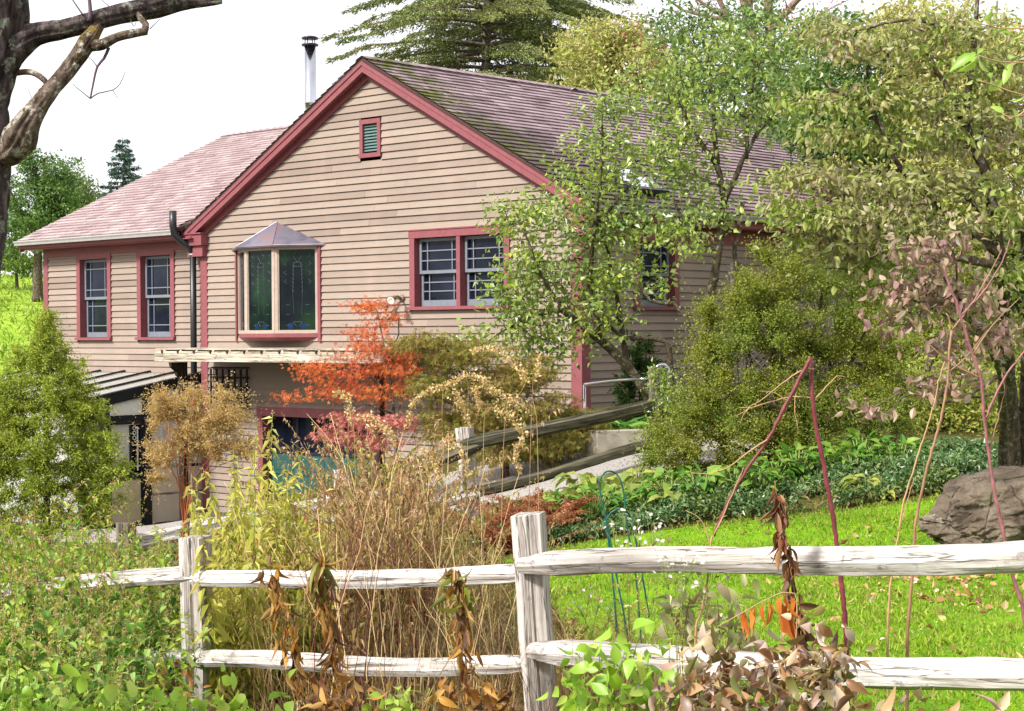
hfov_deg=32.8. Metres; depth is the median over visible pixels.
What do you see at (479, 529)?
dry stalk
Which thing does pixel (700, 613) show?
tan stalk
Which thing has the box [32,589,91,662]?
leafy weed
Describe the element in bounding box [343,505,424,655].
dry stalk
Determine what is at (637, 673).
grass tuft
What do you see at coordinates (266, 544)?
lance leaved stalk
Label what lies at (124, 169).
spruce tree
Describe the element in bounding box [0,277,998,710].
ground
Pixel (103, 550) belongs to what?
seedy weed
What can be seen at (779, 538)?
withered stalk
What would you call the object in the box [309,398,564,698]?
dry stalk
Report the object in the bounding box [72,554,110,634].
leafy weed
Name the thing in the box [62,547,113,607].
leafy weed
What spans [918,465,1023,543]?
boulder
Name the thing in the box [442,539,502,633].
dry stalk
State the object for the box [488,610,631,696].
grass tuft
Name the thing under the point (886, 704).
peony
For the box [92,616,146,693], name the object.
leafy weed
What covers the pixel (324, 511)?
dry stalk
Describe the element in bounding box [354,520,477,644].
seed plume
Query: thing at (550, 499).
green mound
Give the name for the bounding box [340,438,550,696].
dry stalk
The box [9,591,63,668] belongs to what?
leafy weed
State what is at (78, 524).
leafy weed
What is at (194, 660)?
leafy weed
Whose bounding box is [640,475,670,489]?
hosta
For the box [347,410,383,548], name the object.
seed stalk
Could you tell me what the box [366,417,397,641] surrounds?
seed stalk
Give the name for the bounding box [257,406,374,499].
garage door
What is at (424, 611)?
dry stalk
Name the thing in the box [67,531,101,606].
leafy weed
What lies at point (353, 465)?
dry stalk
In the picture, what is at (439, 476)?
seed stalk
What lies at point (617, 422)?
strap leaved plant
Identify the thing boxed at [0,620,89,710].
leafy weed
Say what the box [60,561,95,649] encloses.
leafy weed
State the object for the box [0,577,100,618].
seedy weed
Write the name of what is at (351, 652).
grass tuft
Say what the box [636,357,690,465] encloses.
vine
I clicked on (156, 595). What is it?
seedy weed
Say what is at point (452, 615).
dry stalk
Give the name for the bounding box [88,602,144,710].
leafy weed
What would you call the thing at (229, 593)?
lance leaved stalk
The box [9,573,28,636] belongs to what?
leafy weed
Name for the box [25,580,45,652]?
leafy weed
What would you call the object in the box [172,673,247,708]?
grass tuft
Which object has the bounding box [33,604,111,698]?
leafy weed
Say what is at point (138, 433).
door
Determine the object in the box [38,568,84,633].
leafy weed
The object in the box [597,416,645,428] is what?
strap leaved plant
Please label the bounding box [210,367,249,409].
trellis
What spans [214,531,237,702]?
lance leaved stalk
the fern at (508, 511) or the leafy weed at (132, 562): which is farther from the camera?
the fern at (508, 511)
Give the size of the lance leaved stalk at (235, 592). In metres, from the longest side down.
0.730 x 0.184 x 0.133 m
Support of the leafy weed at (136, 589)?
on the ground at (708, 519)
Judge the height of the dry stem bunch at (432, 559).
1.234 m
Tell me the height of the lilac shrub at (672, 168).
4.712 m
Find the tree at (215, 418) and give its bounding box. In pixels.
[124,371,270,587]
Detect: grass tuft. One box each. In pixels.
[155,616,412,710]
[165,634,357,710]
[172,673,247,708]
[226,615,350,704]
[227,634,363,709]
[248,635,430,710]
[258,669,396,710]
[280,593,448,707]
[284,626,539,710]
[307,591,521,707]
[336,613,503,710]
[342,632,440,694]
[344,610,451,708]
[358,594,447,689]
[363,677,423,709]
[372,602,593,710]
[374,588,506,697]
[377,657,476,710]
[419,618,517,707]
[421,559,519,681]
[441,615,577,710]
[443,625,518,694]
[470,603,619,710]
[473,624,625,710]
[475,590,620,710]
[479,606,675,710]
[479,637,590,708]
[480,630,561,690]
[482,678,554,710]
[483,625,617,710]
[487,587,664,709]
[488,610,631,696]
[496,613,664,707]
[505,605,668,700]
[514,659,636,710]
[553,575,692,698]
[556,591,660,709]
[557,591,675,700]
[570,590,728,710]
[573,578,772,709]
[588,589,673,709]
[590,612,691,709]
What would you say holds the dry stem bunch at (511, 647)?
on the ground at (708, 519)
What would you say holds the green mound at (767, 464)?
on the ground at (708, 519)
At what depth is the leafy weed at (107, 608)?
9.02 m
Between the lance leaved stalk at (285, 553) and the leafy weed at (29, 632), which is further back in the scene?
the lance leaved stalk at (285, 553)
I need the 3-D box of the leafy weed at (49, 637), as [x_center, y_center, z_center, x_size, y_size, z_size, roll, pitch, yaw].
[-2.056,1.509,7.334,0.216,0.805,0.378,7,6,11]
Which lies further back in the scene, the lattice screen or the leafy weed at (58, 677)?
the lattice screen
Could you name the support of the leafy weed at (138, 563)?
on the ground at (708, 519)
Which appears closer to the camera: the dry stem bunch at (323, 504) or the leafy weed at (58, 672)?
the leafy weed at (58, 672)
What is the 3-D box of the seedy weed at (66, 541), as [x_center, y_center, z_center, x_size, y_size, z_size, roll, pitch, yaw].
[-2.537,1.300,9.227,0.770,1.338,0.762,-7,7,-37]
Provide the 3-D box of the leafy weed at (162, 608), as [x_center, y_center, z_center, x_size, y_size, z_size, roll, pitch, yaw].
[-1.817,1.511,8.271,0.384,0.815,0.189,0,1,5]
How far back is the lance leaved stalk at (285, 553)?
8.93 m
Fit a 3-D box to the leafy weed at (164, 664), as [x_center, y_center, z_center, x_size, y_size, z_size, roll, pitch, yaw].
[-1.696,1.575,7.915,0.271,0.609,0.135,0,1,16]
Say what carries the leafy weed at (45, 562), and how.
on the ground at (708, 519)
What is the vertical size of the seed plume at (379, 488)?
1.384 m
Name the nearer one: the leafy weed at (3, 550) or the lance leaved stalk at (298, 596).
the lance leaved stalk at (298, 596)
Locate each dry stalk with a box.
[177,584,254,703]
[264,468,387,703]
[268,432,442,634]
[275,437,449,642]
[280,427,509,685]
[290,424,432,618]
[290,440,410,637]
[292,422,438,654]
[294,486,370,553]
[298,505,427,706]
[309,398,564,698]
[309,481,420,680]
[317,432,434,704]
[324,476,444,648]
[338,460,466,688]
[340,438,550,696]
[340,489,424,694]
[342,522,482,697]
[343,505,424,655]
[351,461,421,519]
[370,478,476,703]
[381,520,478,704]
[386,452,501,556]
[388,477,450,649]
[392,485,480,607]
[393,459,510,710]
[409,488,548,646]
[414,492,486,600]
[430,512,488,634]
[436,554,514,696]
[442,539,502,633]
[444,511,511,647]
[464,546,484,652]
[466,563,510,646]
[470,529,513,652]
[594,612,632,641]
[601,611,660,642]
[607,617,633,708]
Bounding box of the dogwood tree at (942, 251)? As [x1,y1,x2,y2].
[834,227,1023,465]
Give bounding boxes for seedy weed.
[0,482,113,639]
[0,490,66,559]
[0,505,124,633]
[0,559,122,665]
[0,560,20,629]
[0,565,91,619]
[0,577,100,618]
[1,476,118,609]
[1,499,65,573]
[3,478,88,600]
[8,572,137,655]
[29,560,137,626]
[36,583,141,694]
[40,522,133,604]
[50,491,177,654]
[55,560,143,623]
[74,581,143,639]
[90,536,173,608]
[99,544,168,646]
[108,534,176,611]
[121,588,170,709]
[130,530,178,595]
[154,563,181,685]
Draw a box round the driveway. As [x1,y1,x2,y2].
[0,438,773,543]
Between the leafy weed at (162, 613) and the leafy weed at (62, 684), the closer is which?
the leafy weed at (62, 684)
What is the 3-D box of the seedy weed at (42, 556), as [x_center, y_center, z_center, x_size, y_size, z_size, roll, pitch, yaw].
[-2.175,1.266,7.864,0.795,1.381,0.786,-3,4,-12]
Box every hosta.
[551,471,598,491]
[554,486,584,503]
[575,473,612,491]
[582,483,601,502]
[603,477,642,494]
[610,467,660,487]
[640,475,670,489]
[643,487,695,512]
[838,473,884,495]
[873,481,905,501]
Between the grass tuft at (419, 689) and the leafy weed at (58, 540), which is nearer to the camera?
the grass tuft at (419, 689)
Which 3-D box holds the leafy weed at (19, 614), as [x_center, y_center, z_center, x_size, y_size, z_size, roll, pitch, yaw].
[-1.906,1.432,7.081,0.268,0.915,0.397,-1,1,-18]
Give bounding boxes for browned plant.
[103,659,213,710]
[294,672,394,710]
[415,663,516,710]
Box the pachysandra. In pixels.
[469,433,998,547]
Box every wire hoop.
[598,470,641,698]
[605,508,653,679]
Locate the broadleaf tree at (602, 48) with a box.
[535,3,720,105]
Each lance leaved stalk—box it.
[181,474,233,710]
[188,505,254,709]
[190,484,223,569]
[193,467,246,680]
[194,462,256,684]
[196,411,290,557]
[212,557,228,693]
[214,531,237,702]
[215,537,259,710]
[218,498,277,647]
[220,513,279,704]
[220,533,245,616]
[221,484,260,695]
[221,487,254,681]
[221,488,285,612]
[224,443,255,684]
[225,529,267,703]
[228,556,257,703]
[230,475,268,696]
[231,588,260,706]
[233,424,283,710]
[241,600,258,705]
[244,486,295,564]
[245,545,270,708]
[248,472,281,677]
[252,464,293,689]
[253,542,293,709]
[255,453,303,569]
[255,535,299,674]
[258,488,298,690]
[261,469,302,553]
[261,491,317,699]
[263,489,287,699]
[265,551,316,702]
[270,520,289,699]
[271,536,298,701]
[274,463,296,558]
[278,501,311,626]
[279,531,322,692]
[280,482,308,568]
[282,558,306,694]
[284,498,321,615]
[288,479,322,707]
[298,499,313,563]
[300,483,348,690]
[301,499,327,675]
[305,596,325,697]
[312,507,351,702]
[315,511,328,563]
[318,530,351,692]
[323,544,371,678]
[347,591,359,655]
[563,605,572,669]
[574,623,588,679]
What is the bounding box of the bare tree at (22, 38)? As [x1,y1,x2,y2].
[0,0,221,276]
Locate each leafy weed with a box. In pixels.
[0,521,10,618]
[0,529,42,630]
[0,546,41,582]
[0,563,81,699]
[0,579,43,702]
[0,588,47,706]
[0,610,7,688]
[0,613,62,699]
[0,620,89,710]
[0,626,55,708]
[0,628,34,710]
[0,628,52,709]
[0,673,8,700]
[1,515,45,622]
[1,589,31,700]
[1,595,41,654]
[1,652,56,710]
[2,551,48,637]
[2,620,49,701]
[3,575,27,699]
[3,578,68,700]
[3,602,64,695]
[4,588,52,703]
[4,652,67,710]
[5,583,45,700]
[5,614,68,707]
[6,612,57,699]
[7,536,49,609]
[7,544,31,616]
[7,642,69,708]
[8,621,40,698]
[8,673,40,710]
[9,545,38,615]
[9,559,63,651]
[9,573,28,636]
[9,575,81,657]
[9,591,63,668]
[11,598,73,704]
[12,548,73,574]
[13,572,96,640]
[14,538,70,573]
[14,577,56,683]
[14,636,44,710]
[15,569,76,656]
[20,618,99,682]
[21,516,90,627]
[23,606,95,682]
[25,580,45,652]
[26,524,71,565]
[26,568,75,650]
[27,558,107,656]
[29,617,89,702]
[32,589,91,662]
[32,617,80,706]
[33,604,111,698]
[33,639,104,710]
[35,690,78,710]
[37,525,62,564]
[38,540,79,565]
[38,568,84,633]
[44,579,56,649]
[44,586,67,652]
[45,544,88,633]
[46,535,63,573]
[47,584,118,651]
[50,589,123,655]
[50,624,101,705]
[51,575,124,641]
[52,655,126,710]
[54,546,79,577]
[54,638,97,702]
[55,535,79,567]
[55,548,120,690]
[55,679,110,710]
[57,571,102,643]
[57,648,128,710]
[59,562,109,643]
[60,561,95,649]
[62,528,165,693]
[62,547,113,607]
[62,616,130,678]
[62,630,129,681]
[64,619,119,709]
[64,624,93,699]
[64,636,120,709]
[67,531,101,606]
[68,607,107,701]
[70,560,105,640]
[71,571,133,674]
[71,616,141,706]
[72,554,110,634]
[73,603,138,683]
[73,622,102,699]
[73,648,117,708]
[74,513,98,607]
[74,519,114,571]
[75,557,130,670]
[76,518,98,606]
[76,679,117,707]
[77,539,110,607]
[77,606,128,690]
[80,626,154,709]
[81,650,128,707]
[83,605,141,706]
[83,682,155,710]
[88,589,132,640]
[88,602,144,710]
[89,533,125,570]
[91,594,142,647]
[92,557,127,642]
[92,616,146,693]
[94,599,150,707]
[96,639,142,710]
[96,677,140,710]
[97,546,129,622]
[100,585,167,693]
[101,554,132,612]
[101,568,144,637]
[104,586,171,693]
[105,647,154,710]
[106,542,134,600]
[107,556,141,639]
[107,560,155,691]
[107,642,166,710]
[108,563,142,674]
[112,660,139,705]
[113,523,140,589]
[113,555,150,638]
[114,638,168,704]
[115,686,147,709]
[117,646,141,705]
[118,525,144,590]
[123,532,146,569]
[126,541,160,669]
[127,521,176,631]
[128,523,166,601]
[128,555,179,692]
[130,657,163,710]
[133,543,177,631]
[133,681,145,709]
[135,522,188,628]
[135,598,179,689]
[135,605,188,710]
[138,543,168,635]
[139,590,180,694]
[143,534,171,617]
[147,587,180,705]
[149,525,182,564]
[149,609,210,710]
[154,589,173,648]
[154,609,199,701]
[155,524,189,618]
[155,543,178,624]
[156,590,172,648]
[156,634,196,710]
[163,586,221,686]
[166,543,180,623]
[169,661,196,710]
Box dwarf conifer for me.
[606,329,661,421]
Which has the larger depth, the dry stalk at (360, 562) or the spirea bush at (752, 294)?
the spirea bush at (752, 294)
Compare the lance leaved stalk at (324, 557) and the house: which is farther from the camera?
the house
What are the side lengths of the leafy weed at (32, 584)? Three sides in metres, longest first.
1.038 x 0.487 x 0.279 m
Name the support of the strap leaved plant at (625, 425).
on the ground at (708, 519)
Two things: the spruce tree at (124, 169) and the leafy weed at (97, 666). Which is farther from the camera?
the spruce tree at (124, 169)
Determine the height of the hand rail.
0.948 m
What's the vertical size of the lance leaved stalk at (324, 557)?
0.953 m
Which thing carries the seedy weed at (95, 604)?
on the ground at (708, 519)
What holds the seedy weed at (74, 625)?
on the ground at (708, 519)
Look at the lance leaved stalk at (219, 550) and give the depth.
9.42 m
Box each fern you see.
[442,508,519,548]
[452,501,551,555]
[465,492,557,518]
[478,506,570,525]
[482,492,577,512]
[495,487,592,531]
[520,493,607,525]
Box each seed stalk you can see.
[332,387,358,625]
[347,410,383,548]
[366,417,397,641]
[402,443,442,655]
[404,369,538,510]
[433,433,469,687]
[442,380,473,649]
[467,384,481,632]
[470,344,531,653]
[482,400,528,676]
[529,353,541,501]
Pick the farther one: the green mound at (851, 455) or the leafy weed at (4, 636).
the green mound at (851, 455)
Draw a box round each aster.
[567,585,620,702]
[603,508,670,709]
[652,546,729,706]
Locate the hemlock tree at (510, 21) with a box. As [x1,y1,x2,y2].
[318,0,634,88]
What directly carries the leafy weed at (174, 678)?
on the ground at (708, 519)
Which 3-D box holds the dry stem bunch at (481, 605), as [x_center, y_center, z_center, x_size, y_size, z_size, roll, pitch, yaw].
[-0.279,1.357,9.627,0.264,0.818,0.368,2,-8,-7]
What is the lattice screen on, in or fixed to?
on the ground at (708, 519)
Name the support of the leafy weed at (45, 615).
on the ground at (708, 519)
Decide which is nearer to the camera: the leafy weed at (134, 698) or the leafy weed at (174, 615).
the leafy weed at (134, 698)
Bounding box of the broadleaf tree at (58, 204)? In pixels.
[4,146,93,301]
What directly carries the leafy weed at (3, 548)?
on the ground at (708, 519)
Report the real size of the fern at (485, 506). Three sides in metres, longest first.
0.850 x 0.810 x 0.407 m
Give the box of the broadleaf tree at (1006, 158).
[815,0,1023,353]
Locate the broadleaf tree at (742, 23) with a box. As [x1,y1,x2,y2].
[622,0,864,132]
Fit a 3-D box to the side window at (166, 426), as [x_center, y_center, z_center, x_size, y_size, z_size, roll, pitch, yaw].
[-5.279,1.371,26.904,0.032,0.600,0.400,0,1,43]
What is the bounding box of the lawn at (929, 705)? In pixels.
[506,499,1023,710]
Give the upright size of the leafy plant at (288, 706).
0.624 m
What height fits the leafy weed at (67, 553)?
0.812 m
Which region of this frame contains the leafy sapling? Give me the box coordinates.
[949,9,1023,127]
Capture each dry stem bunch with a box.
[187,493,353,710]
[238,609,294,706]
[242,535,315,710]
[267,433,411,710]
[278,453,397,709]
[280,466,370,705]
[284,460,396,643]
[296,527,446,700]
[300,477,464,657]
[307,413,472,709]
[311,489,435,710]
[322,488,387,703]
[324,453,426,683]
[327,524,397,710]
[350,469,504,710]
[357,471,497,710]
[359,450,432,706]
[362,461,467,703]
[369,480,428,709]
[387,465,484,690]
[411,467,518,710]
[412,529,493,710]
[417,490,502,677]
[442,537,483,648]
[447,521,518,706]
[450,548,499,648]
[459,550,494,682]
[471,562,515,709]
[473,545,517,649]
[483,588,564,702]
[558,599,628,697]
[559,591,584,638]
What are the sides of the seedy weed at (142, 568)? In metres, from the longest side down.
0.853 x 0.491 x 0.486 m
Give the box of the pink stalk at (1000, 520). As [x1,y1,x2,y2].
[909,239,1023,629]
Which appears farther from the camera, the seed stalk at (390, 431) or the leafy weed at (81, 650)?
the seed stalk at (390, 431)
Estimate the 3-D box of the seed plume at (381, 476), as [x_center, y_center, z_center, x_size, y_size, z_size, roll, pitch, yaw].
[-0.659,1.120,9.079,0.907,1.393,0.618,0,1,36]
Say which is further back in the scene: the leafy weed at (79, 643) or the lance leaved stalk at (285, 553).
the lance leaved stalk at (285, 553)
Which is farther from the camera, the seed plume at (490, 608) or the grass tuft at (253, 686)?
the seed plume at (490, 608)
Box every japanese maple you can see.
[267,295,433,469]
[304,406,419,478]
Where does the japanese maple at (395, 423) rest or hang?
on the driveway
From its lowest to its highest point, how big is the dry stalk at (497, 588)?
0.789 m
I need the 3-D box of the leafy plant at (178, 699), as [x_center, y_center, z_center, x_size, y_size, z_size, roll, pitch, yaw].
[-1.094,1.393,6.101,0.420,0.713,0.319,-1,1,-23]
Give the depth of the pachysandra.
14.50 m
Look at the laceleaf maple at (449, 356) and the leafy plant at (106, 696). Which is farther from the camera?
the laceleaf maple at (449, 356)
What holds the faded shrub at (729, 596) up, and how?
on the ground at (708, 519)
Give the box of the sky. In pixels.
[1,0,1023,275]
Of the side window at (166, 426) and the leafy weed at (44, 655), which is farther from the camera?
the side window at (166, 426)
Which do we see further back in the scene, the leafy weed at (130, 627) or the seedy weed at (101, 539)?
the seedy weed at (101, 539)
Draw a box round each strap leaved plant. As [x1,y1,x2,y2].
[575,411,647,439]
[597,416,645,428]
[613,418,675,428]
[616,420,638,428]
[639,404,732,433]
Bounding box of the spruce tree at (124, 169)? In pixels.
[97,139,142,198]
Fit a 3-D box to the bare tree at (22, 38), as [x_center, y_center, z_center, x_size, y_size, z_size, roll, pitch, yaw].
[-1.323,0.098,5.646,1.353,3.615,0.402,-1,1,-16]
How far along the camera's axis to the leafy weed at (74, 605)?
9.09 m
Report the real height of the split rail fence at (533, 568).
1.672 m
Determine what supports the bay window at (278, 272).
in the house
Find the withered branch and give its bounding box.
[717,592,801,710]
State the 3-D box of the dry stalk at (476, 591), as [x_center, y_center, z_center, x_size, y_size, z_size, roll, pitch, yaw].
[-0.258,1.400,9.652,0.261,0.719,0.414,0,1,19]
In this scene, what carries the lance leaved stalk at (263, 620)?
on the ground at (708, 519)
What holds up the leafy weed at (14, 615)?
on the ground at (708, 519)
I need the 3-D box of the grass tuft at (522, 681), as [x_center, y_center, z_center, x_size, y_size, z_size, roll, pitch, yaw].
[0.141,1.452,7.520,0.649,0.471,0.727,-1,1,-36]
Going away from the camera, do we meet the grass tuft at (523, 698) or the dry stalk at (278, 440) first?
the grass tuft at (523, 698)
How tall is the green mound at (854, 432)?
0.462 m
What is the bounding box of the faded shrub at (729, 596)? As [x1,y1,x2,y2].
[652,574,785,707]
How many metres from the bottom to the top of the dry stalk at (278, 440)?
1.375 m
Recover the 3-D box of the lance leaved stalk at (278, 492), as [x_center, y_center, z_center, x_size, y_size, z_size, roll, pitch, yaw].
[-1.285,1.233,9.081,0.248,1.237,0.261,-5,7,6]
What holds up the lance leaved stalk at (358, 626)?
on the ground at (708, 519)
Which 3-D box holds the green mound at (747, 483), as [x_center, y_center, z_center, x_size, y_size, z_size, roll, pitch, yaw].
[2.090,1.105,14.751,0.469,0.335,0.554,0,1,24]
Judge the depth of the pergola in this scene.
24.83 m
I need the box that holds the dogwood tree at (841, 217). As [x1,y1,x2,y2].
[732,0,1023,466]
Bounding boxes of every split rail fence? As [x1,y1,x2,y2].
[1,511,1023,710]
[116,366,666,566]
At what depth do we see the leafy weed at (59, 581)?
8.39 m
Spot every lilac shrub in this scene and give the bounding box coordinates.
[439,60,688,404]
[618,4,844,437]
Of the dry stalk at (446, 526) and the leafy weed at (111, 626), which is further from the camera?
the dry stalk at (446, 526)
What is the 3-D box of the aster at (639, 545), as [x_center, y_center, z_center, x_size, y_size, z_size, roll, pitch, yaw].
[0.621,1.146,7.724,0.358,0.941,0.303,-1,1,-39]
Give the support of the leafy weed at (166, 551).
on the ground at (708, 519)
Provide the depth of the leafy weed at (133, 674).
6.86 m
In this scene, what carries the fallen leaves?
on the lawn at (929, 705)
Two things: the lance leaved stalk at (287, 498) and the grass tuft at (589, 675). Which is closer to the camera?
the grass tuft at (589, 675)
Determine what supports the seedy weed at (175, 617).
on the ground at (708, 519)
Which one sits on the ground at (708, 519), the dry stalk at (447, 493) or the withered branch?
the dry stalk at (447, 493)
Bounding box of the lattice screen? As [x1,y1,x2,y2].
[730,263,838,399]
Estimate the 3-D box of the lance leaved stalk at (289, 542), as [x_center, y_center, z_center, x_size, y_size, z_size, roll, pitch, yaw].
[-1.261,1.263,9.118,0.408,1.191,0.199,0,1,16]
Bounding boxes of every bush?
[616,229,948,479]
[823,235,1022,411]
[863,336,1020,435]
[985,186,1023,395]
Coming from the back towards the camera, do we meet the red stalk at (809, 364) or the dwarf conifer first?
the dwarf conifer
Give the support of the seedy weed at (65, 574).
on the ground at (708, 519)
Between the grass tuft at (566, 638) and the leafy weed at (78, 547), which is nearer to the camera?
the grass tuft at (566, 638)
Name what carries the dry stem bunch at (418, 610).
on the ground at (708, 519)
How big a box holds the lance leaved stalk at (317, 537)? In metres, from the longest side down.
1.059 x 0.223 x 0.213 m
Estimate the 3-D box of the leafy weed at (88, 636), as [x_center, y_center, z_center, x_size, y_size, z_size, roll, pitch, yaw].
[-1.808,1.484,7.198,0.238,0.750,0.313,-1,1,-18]
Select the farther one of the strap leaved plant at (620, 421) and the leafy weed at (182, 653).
the strap leaved plant at (620, 421)
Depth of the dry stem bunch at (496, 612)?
9.64 m
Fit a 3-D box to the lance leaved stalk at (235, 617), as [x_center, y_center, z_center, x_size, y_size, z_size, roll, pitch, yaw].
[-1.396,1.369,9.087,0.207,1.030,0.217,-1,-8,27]
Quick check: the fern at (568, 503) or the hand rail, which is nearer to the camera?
the fern at (568, 503)
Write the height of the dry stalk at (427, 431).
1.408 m
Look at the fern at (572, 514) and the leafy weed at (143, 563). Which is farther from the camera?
the fern at (572, 514)
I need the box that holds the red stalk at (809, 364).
[693,357,849,710]
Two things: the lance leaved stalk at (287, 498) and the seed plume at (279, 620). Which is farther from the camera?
the lance leaved stalk at (287, 498)
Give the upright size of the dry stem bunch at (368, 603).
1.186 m
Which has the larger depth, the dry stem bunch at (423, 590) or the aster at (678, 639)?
the dry stem bunch at (423, 590)
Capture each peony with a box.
[634,616,771,710]
[744,603,878,710]
[835,684,1009,710]
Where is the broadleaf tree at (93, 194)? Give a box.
[70,167,105,207]
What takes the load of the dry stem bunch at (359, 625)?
on the ground at (708, 519)
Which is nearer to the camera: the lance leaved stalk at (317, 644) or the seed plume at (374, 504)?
the lance leaved stalk at (317, 644)
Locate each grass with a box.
[0,271,43,402]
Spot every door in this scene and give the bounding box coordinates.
[110,424,143,527]
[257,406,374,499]
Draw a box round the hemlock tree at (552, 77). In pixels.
[469,0,646,90]
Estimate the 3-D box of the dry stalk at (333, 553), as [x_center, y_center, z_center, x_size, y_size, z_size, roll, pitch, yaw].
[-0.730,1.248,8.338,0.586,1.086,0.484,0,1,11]
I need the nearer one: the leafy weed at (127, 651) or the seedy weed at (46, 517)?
the leafy weed at (127, 651)
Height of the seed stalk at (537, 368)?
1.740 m
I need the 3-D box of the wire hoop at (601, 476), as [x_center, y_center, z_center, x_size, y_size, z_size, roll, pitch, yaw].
[0.507,1.075,7.965,0.223,1.102,0.146,0,1,0]
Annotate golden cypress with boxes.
[0,304,152,558]
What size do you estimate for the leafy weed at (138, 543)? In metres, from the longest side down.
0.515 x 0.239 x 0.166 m
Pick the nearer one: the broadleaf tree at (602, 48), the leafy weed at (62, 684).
the leafy weed at (62, 684)
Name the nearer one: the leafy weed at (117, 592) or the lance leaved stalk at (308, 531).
the leafy weed at (117, 592)
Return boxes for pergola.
[154,347,440,520]
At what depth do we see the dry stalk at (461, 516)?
10.96 m
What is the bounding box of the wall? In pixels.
[584,428,717,455]
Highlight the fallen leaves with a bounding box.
[569,523,1023,695]
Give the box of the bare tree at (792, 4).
[599,0,847,116]
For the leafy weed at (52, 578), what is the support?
on the ground at (708, 519)
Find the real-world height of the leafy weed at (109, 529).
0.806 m
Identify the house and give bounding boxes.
[13,36,1021,516]
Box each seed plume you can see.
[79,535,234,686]
[157,559,240,604]
[214,537,284,589]
[227,412,459,642]
[227,443,436,704]
[233,555,334,710]
[234,486,478,687]
[237,596,308,710]
[246,490,378,546]
[254,457,428,568]
[257,485,441,559]
[264,429,544,684]
[279,457,416,634]
[281,433,461,653]
[293,567,384,674]
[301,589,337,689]
[308,501,368,684]
[324,442,480,677]
[329,412,538,635]
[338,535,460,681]
[345,480,451,656]
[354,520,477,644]
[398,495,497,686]
[456,599,516,681]
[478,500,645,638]
[480,583,505,652]
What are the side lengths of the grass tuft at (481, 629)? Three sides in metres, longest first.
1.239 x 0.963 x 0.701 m
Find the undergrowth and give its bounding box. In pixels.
[8,448,996,710]
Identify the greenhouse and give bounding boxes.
[0,369,201,529]
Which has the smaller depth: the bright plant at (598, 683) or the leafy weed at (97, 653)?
the bright plant at (598, 683)
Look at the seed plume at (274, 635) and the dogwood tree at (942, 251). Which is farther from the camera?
the dogwood tree at (942, 251)
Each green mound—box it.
[512,492,556,512]
[544,489,589,511]
[562,480,627,521]
[596,484,636,504]
[623,486,662,510]
[634,465,697,507]
[664,461,734,509]
[701,460,759,494]
[731,467,785,497]
[746,455,802,479]
[766,441,824,481]
[795,453,835,471]
[803,446,844,463]
[821,439,867,462]
[826,428,897,461]
[827,441,878,471]
[863,444,892,457]
[869,434,929,457]
[897,440,929,451]
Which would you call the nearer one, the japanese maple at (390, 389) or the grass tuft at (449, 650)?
the grass tuft at (449, 650)
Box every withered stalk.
[248,555,309,704]
[300,552,354,709]
[428,568,483,710]
[757,481,819,692]
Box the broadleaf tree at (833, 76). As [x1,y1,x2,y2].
[752,0,930,389]
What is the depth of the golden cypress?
14.45 m
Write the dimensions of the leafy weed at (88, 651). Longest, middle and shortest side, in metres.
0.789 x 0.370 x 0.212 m
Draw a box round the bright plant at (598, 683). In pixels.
[535,617,684,710]
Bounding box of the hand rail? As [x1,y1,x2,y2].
[583,363,669,411]
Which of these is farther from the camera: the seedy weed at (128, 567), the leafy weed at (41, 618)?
the seedy weed at (128, 567)
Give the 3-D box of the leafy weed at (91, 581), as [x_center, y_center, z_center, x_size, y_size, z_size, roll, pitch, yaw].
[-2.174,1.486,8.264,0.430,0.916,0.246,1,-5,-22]
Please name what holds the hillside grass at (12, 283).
on the ground at (708, 519)
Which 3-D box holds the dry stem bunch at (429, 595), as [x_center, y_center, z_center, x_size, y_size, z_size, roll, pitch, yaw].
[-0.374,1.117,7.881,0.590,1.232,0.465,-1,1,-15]
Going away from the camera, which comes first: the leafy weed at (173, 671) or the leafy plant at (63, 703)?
the leafy plant at (63, 703)
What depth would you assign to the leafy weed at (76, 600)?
7.93 m
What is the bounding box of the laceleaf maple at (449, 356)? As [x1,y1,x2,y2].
[380,322,635,477]
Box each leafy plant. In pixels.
[0,659,83,710]
[76,671,175,710]
[137,653,245,710]
[212,668,296,710]
[362,685,438,710]
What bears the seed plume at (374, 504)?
on the ground at (708, 519)
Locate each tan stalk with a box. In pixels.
[685,467,743,705]
[886,362,944,695]
[905,250,1001,710]
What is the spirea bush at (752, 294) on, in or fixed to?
on the ground at (708, 519)
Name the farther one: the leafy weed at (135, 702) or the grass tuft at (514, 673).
the grass tuft at (514, 673)
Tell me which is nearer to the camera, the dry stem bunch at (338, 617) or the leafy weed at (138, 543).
the dry stem bunch at (338, 617)
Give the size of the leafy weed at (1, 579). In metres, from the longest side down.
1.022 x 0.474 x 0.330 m
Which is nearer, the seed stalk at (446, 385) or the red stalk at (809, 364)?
the red stalk at (809, 364)
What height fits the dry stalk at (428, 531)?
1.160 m
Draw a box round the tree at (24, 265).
[1,247,42,288]
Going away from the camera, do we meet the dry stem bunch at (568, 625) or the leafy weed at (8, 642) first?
the leafy weed at (8, 642)
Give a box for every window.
[74,251,112,339]
[135,247,175,339]
[159,424,178,463]
[231,222,325,341]
[407,224,511,309]
[633,232,682,309]
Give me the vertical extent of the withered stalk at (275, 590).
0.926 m
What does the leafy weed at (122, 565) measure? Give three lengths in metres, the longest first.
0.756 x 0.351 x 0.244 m
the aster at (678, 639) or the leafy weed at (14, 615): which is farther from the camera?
the leafy weed at (14, 615)
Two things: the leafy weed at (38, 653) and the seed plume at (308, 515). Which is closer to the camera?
the leafy weed at (38, 653)

